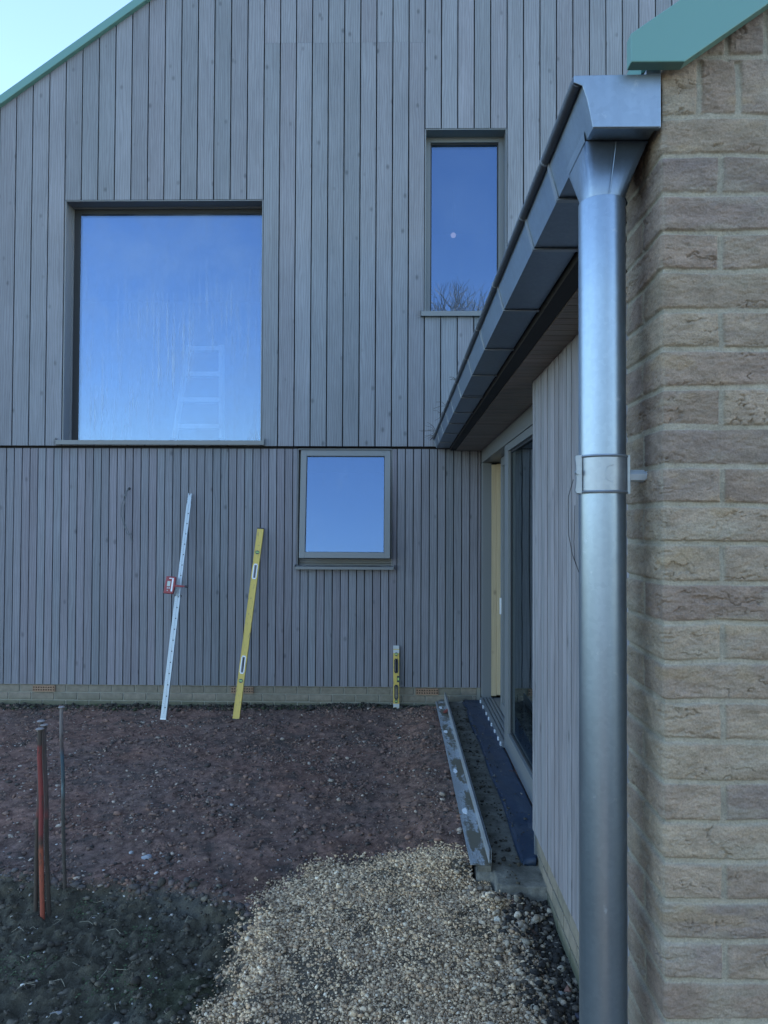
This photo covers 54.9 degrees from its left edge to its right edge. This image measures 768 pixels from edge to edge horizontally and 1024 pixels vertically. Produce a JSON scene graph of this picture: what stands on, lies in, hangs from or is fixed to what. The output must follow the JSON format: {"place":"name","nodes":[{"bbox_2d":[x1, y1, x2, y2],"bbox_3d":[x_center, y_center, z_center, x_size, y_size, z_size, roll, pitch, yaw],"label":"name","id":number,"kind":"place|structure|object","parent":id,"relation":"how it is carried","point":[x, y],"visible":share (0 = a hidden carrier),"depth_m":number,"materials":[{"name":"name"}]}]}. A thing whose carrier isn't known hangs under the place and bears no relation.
{"place":"outdoors","nodes":[
{"label":"outdoors","id":0,"kind":"place"},
{"bbox_2d":[0,0,131,94],"label":"sky","id":1,"kind":"structure","parent":0,"point":[32,32],"materials":[{"name":"blue"}]},
{"bbox_2d":[6,900,232,1023],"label":"dead grass","id":2,"kind":"structure","parent":0,"point":[92,944],"depth_m":3.00,"materials":[{"name":"plant"}]},
{"bbox_2d":[0,692,578,1023],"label":"ground","id":3,"kind":"structure","parent":0,"point":[64,965],"depth_m":4.04,"materials":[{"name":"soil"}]},
{"bbox_2d":[0,950,56,984],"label":"weed","id":4,"kind":"object","parent":3,"relation":"on","point":[34,973],"visible":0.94,"depth_m":2.97,"materials":[{"name":"green plant"}]},
{"bbox_2d":[33,720,44,911],"bbox_3d":[-1.592,1.447,3.401,0.034,0.978,0.034,2,0,1],"label":"marker pin","id":5,"kind":"object","parent":3,"relation":"on","point":[36,869],"visible":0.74,"depth_m":3.39,"materials":[{"name":"brown metal"}]},
{"bbox_2d":[35,727,44,919],"bbox_3d":[-1.556,1.459,3.357,0.038,0.952,0.036,-1,-1,1],"label":"marker pin","id":6,"kind":"object","parent":3,"relation":"on","point":[41,823],"visible":0.92,"depth_m":3.35,"materials":[{"name":"red paint"}]},
{"bbox_2d":[40,723,50,916],"bbox_3d":[-1.546,1.455,3.389,0.035,0.963,0.035,-2,0,1],"label":"marker pin","id":7,"kind":"object","parent":3,"relation":"on","point":[46,830],"visible":0.9,"depth_m":3.38,"materials":[{"name":"brown metal"}]},
{"bbox_2d":[58,706,66,889],"bbox_3d":[-1.540,1.434,3.552,0.029,0.999,0.029,-1,-1,1],"label":"marker pin","id":8,"kind":"object","parent":3,"relation":"on","point":[62,798],"visible":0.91,"depth_m":3.55,"materials":[{"name":"metal"}]},
{"bbox_2d":[68,898,105,917],"bbox_3d":[-1.364,1.829,3.404,0.164,0.035,0.147,-1,-1,34],"label":"weed","id":9,"kind":"object","parent":3,"relation":"on","point":[81,909],"visible":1,"depth_m":3.41,"materials":[{"name":"green plant"}]},
{"bbox_2d":[75,964,166,1003],"bbox_3d":[-1.003,1.814,2.843,0.338,0.032,0.258,0,-1,1],"label":"weed","id":10,"kind":"object","parent":3,"relation":"on","point":[149,977],"visible":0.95,"depth_m":2.83,"materials":[{"name":"green plant"}]},
{"bbox_2d":[0,861,259,1023],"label":"soil clods","id":11,"kind":"object","parent":3,"relation":"on","point":[134,981],"visible":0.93,"depth_m":3.15,"materials":[{"name":"soil"}]},
{"bbox_2d":[109,926,160,949],"bbox_3d":[-1.066,1.830,3.182,0.215,0.025,0.180,0,-1,1],"label":"weed","id":12,"kind":"object","parent":3,"relation":"on","point":[139,935],"visible":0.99,"depth_m":3.19,"materials":[{"name":"green plant"}]},
{"bbox_2d":[141,854,151,858],"bbox_3d":[-1.242,1.805,3.873,0.059,0.026,0.036,0,-1,9],"label":"stone","id":13,"kind":"object","parent":3,"relation":"on","point":[147,856],"visible":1,"depth_m":3.86,"materials":[{"name":"white stone"}]},
{"bbox_2d":[160,493,191,719],"bbox_3d":[-1.927,0.844,6.894,0.062,2.105,0.031,3,-13,2],"label":"levelling staff","id":14,"kind":"object","parent":3,"relation":"on","point":[170,659],"visible":1,"depth_m":6.84,"materials":[{"name":"metal"}]},
{"bbox_2d":[163,576,187,593],"bbox_3d":[-1.923,0.683,6.859,0.220,0.160,0.038,4,-13,1],"label":"laser receiver","id":15,"kind":"object","parent":14,"relation":"attached to","point":[170,585],"visible":1,"depth_m":6.84,"materials":[{"name":"red plastic"}]},
{"bbox_2d":[0,702,433,711],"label":"soil spill","id":16,"kind":"object","parent":3,"relation":"on","point":[111,706],"visible":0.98,"depth_m":7.05,"materials":[{"name":"soil"}]},
{"bbox_2d":[0,708,457,1019],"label":"stone chips","id":17,"kind":"object","parent":3,"relation":"on","point":[140,916],"visible":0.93,"depth_m":3.66,"materials":[{"name":"grey stone"}]},
{"bbox_2d":[232,527,263,719],"bbox_3d":[-1.259,1.013,6.890,0.064,1.790,0.034,4,-16,2],"label":"spirit level","id":18,"kind":"object","parent":3,"relation":"on","point":[247,630],"visible":1,"depth_m":6.87,"materials":[{"name":"yellow metal"}]},
{"bbox_2d":[0,0,678,706],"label":"timber house","id":19,"kind":"structure","parent":3,"relation":"on","point":[304,212],"depth_m":7.18,"materials":[{"name":"wood"}]},
{"bbox_2d":[121,488,132,542],"bbox_3d":[-2.480,0.032,7.156,0.120,0.527,0.053,0,-1,1],"label":"cable","id":20,"kind":"object","parent":19,"relation":"hanging from","point":[123,513],"visible":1,"depth_m":7.13,"materials":[{"name":"grey"}]},
{"bbox_2d":[54,200,264,444],"bbox_3d":[-2.160,-1.845,7.279,2.034,2.397,0.255,0,-1,1],"label":"window frame","id":21,"kind":"structure","parent":19,"relation":"in","point":[75,210],"depth_m":7.34,"materials":[{"name":"metal"}]},
{"bbox_2d":[171,344,224,439],"bbox_3d":[-1.873,-1.239,7.607,0.546,1.016,0.327,0,-1,1],"label":"step ladder","id":22,"kind":"object","parent":19,"relation":"in","point":[186,374],"visible":1,"depth_m":7.57,"materials":[{"name":"metal"}]},
{"bbox_2d":[294,448,393,569],"bbox_3d":[-0.378,-0.031,7.169,0.957,1.166,0.263,0,-1,1],"label":"window frame","id":23,"kind":"structure","parent":19,"relation":"in","point":[344,496],"depth_m":7.11,"materials":[{"name":"metal"}]},
{"bbox_2d":[420,128,506,317],"bbox_3d":[0.790,-2.800,7.242,0.866,1.838,0.250,0,-1,1],"label":"window frame","id":24,"kind":"structure","parent":19,"relation":"in","point":[465,170],"depth_m":7.32,"materials":[{"name":"metal"}]},
{"bbox_2d":[393,646,398,708],"bbox_3d":[0.117,1.579,7.044,0.059,0.605,0.032,0,-7,1],"label":"spirit level","id":25,"kind":"object","parent":3,"relation":"on","point":[395,673],"visible":0.94,"depth_m":7.04,"materials":[{"name":"yellow metal"}]},
{"bbox_2d":[438,699,547,902],"bbox_3d":[0.658,1.844,5.245,0.384,0.178,3.668,0,-1,1],"label":"footing","id":26,"kind":"object","parent":3,"relation":"on","point":[533,886],"visible":0.34,"depth_m":3.99,"materials":[{"name":"concrete"}]},
{"bbox_2d":[478,865,490,871],"bbox_3d":[0.520,1.770,5.265,0.058,0.046,3.380,0,-1,1],"label":"bedding","id":27,"kind":"object","parent":26,"relation":"on","point":[484,868],"visible":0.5,"depth_m":3.58,"materials":[{"name":"concrete"}]},
{"bbox_2d":[435,692,491,864],"bbox_3d":[0.502,1.708,5.294,0.102,0.078,3.425,0,-1,1],"label":"steel angle","id":28,"kind":"object","parent":27,"relation":"on","point":[479,850],"visible":1,"depth_m":4.47,"materials":[{"name":"silver metal"}]},
{"bbox_2d":[451,706,522,884],"bbox_3d":[0.636,1.771,5.239,0.170,0.027,3.580,0,-1,1],"label":"footing debris","id":29,"kind":"object","parent":26,"relation":"on","point":[500,840],"visible":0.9,"depth_m":4.49,"materials":[{"name":"stone"}]},
{"bbox_2d":[463,699,536,865],"bbox_3d":[0.798,1.766,5.335,0.187,0.050,3.391,0,-1,1],"label":"damp proof strip","id":30,"kind":"object","parent":26,"relation":"on","point":[508,788],"visible":0.89,"depth_m":4.69,"materials":[{"name":"plastic"}]},
{"bbox_2d":[463,700,532,851],"bbox_3d":[0.789,1.742,5.356,0.167,0.014,3.274,0,-1,1],"label":"strip debris","id":31,"kind":"object","parent":30,"relation":"on","point":[507,807],"visible":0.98,"depth_m":4.75,"materials":[{"name":"stone"}]},
{"bbox_2d":[432,0,767,1023],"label":"side wing","id":32,"kind":"structure","parent":3,"relation":"on","point":[614,366],"depth_m":1.44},
{"bbox_2d":[419,423,435,437],"bbox_3d":[0.390,-0.726,6.650,0.157,0.162,0.038,1,-1,-18],"label":"twig tuft","id":33,"kind":"object","parent":32,"relation":"attached to","point":[428,430],"visible":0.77,"depth_m":6.66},
{"bbox_2d":[500,456,504,714],"bbox_3d":[1.033,0.614,5.835,0.067,2.205,1.330,0,-1,1],"label":"door frame","id":34,"kind":"structure","parent":32,"relation":"in","point":[502,600],"depth_m":6.42,"materials":[{"name":"metal"}]},
{"bbox_2d":[568,481,578,571],"bbox_3d":[0.412,0.030,1.605,0.018,0.201,0.022,1,-1,-17],"label":"wire","id":35,"kind":"object","parent":32,"relation":"attached to","point":[574,528],"visible":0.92,"depth_m":1.61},
{"bbox_2d":[177,841,566,1023],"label":"gravel","id":36,"kind":"structure","parent":0,"point":[434,1013],"depth_m":3.01,"materials":[{"name":"beige gravel"}]},
{"bbox_2d":[497,892,578,1023],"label":"trench soil","id":37,"kind":"structure","parent":0,"point":[560,962],"depth_m":2.96,"materials":[{"name":"soil"}]},
{"bbox_2d":[453,861,578,1023],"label":"pebbles","id":38,"kind":"object","parent":37,"relation":"on","point":[517,916],"visible":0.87,"depth_m":3.03,"materials":[{"name":"stone"}]},
{"bbox_2d":[564,984,571,991],"bbox_3d":[0.702,1.821,2.820,0.032,0.028,0.045,0,-1,1],"label":"stone","id":39,"kind":"object","parent":37,"relation":"on","point":[567,989],"visible":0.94,"depth_m":2.81,"materials":[{"name":"grey stone"}]}
]}

